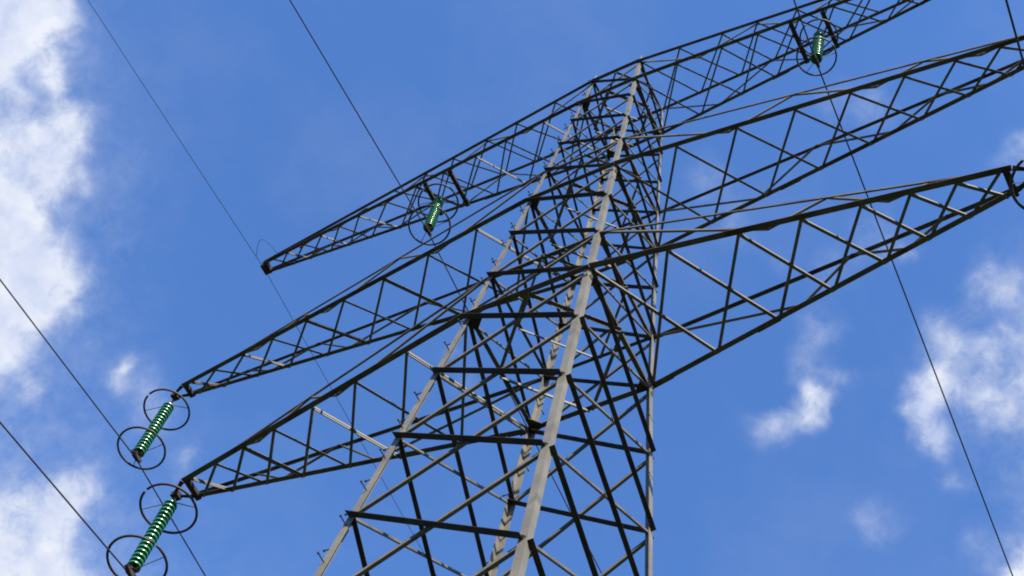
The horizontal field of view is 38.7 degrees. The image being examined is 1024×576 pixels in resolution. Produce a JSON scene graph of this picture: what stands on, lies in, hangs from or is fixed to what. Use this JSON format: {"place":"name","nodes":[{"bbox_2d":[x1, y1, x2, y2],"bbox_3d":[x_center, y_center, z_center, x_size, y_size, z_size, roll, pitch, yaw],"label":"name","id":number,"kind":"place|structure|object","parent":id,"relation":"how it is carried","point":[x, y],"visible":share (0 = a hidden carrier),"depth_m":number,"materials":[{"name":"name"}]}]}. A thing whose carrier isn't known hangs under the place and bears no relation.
{"place":"outdoors","nodes":[
{"label":"outdoors","id":0,"kind":"place"},
{"bbox_2d":[0,0,1023,575],"label":"sky","id":1,"kind":"structure","parent":0,"point":[823,441],"materials":[{"name":"blue"}]},
{"bbox_3d":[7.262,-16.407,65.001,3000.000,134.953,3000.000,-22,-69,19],"label":"ground","id":2,"kind":"structure","parent":0,"visible":0},
{"bbox_2d":[170,0,1023,575],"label":"transmission tower","id":3,"kind":"structure","parent":2,"relation":"on","point":[578,316],"depth_m":31.19,"materials":[{"name":"metal"}]},
{"bbox_2d":[106,483,197,575],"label":"insulator string","id":4,"kind":"object","parent":3,"relation":"hanging from","point":[145,546],"visible":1,"depth_m":31.28,"materials":[{"name":"green glass"}]},
{"bbox_2d":[0,421,129,575],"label":"power line","id":5,"kind":"object","parent":4,"relation":"hanging from","point":[60,493],"visible":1,"depth_m":29.20,"materials":[{"name":"metal"}]},
{"bbox_2d":[117,388,189,469],"bbox_3d":[-9.227,3.615,37.608,1.280,2.929,1.280,-23,-70,17],"label":"insulator string","id":6,"kind":"object","parent":3,"relation":"hanging from","point":[151,432],"visible":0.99,"depth_m":37.27,"materials":[{"name":"green glass"}]},
{"bbox_2d":[0,279,205,575],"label":"power line","id":7,"kind":"object","parent":6,"relation":"hanging from","point":[102,415],"visible":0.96,"depth_m":35.69,"materials":[{"name":"metal"}]},
{"bbox_2d":[88,0,436,575],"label":"earth wire","id":8,"kind":"object","parent":3,"relation":"attached to","point":[248,244],"visible":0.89,"depth_m":45.39,"materials":[{"name":"metal"}]},
{"bbox_2d":[408,183,458,245],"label":"insulator string","id":9,"kind":"object","parent":3,"relation":"hanging from","point":[436,209],"visible":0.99,"depth_m":41.80,"materials":[{"name":"green glass"}]},
{"bbox_2d":[289,0,601,573],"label":"power line","id":10,"kind":"object","parent":9,"relation":"hanging from","point":[422,223],"visible":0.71,"depth_m":40.46,"materials":[{"name":"metal"}]},
{"bbox_2d":[796,19,838,75],"bbox_3d":[8.134,-6.422,38.743,1.051,2.929,1.051,-21,-73,21],"label":"insulator string","id":11,"kind":"object","parent":3,"relation":"hanging from","point":[818,37],"visible":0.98,"depth_m":38.05,"materials":[{"name":"green glass"}]},
{"bbox_2d":[793,0,1012,575],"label":"power line","id":12,"kind":"object","parent":11,"relation":"hanging from","point":[905,294],"visible":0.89,"depth_m":39.33,"materials":[{"name":"metal"}]},
{"bbox_2d":[1009,159,1023,209],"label":"insulator string","id":13,"kind":"object","parent":3,"relation":"hanging from","point":[1018,203],"visible":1,"depth_m":25.96,"materials":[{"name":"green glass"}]},
{"bbox_2d":[1005,0,1023,66],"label":"power line","id":14,"kind":"object","parent":13,"relation":"hanging from","point":[1014,30],"visible":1,"depth_m":22.08,"materials":[{"name":"metal"}]}
]}

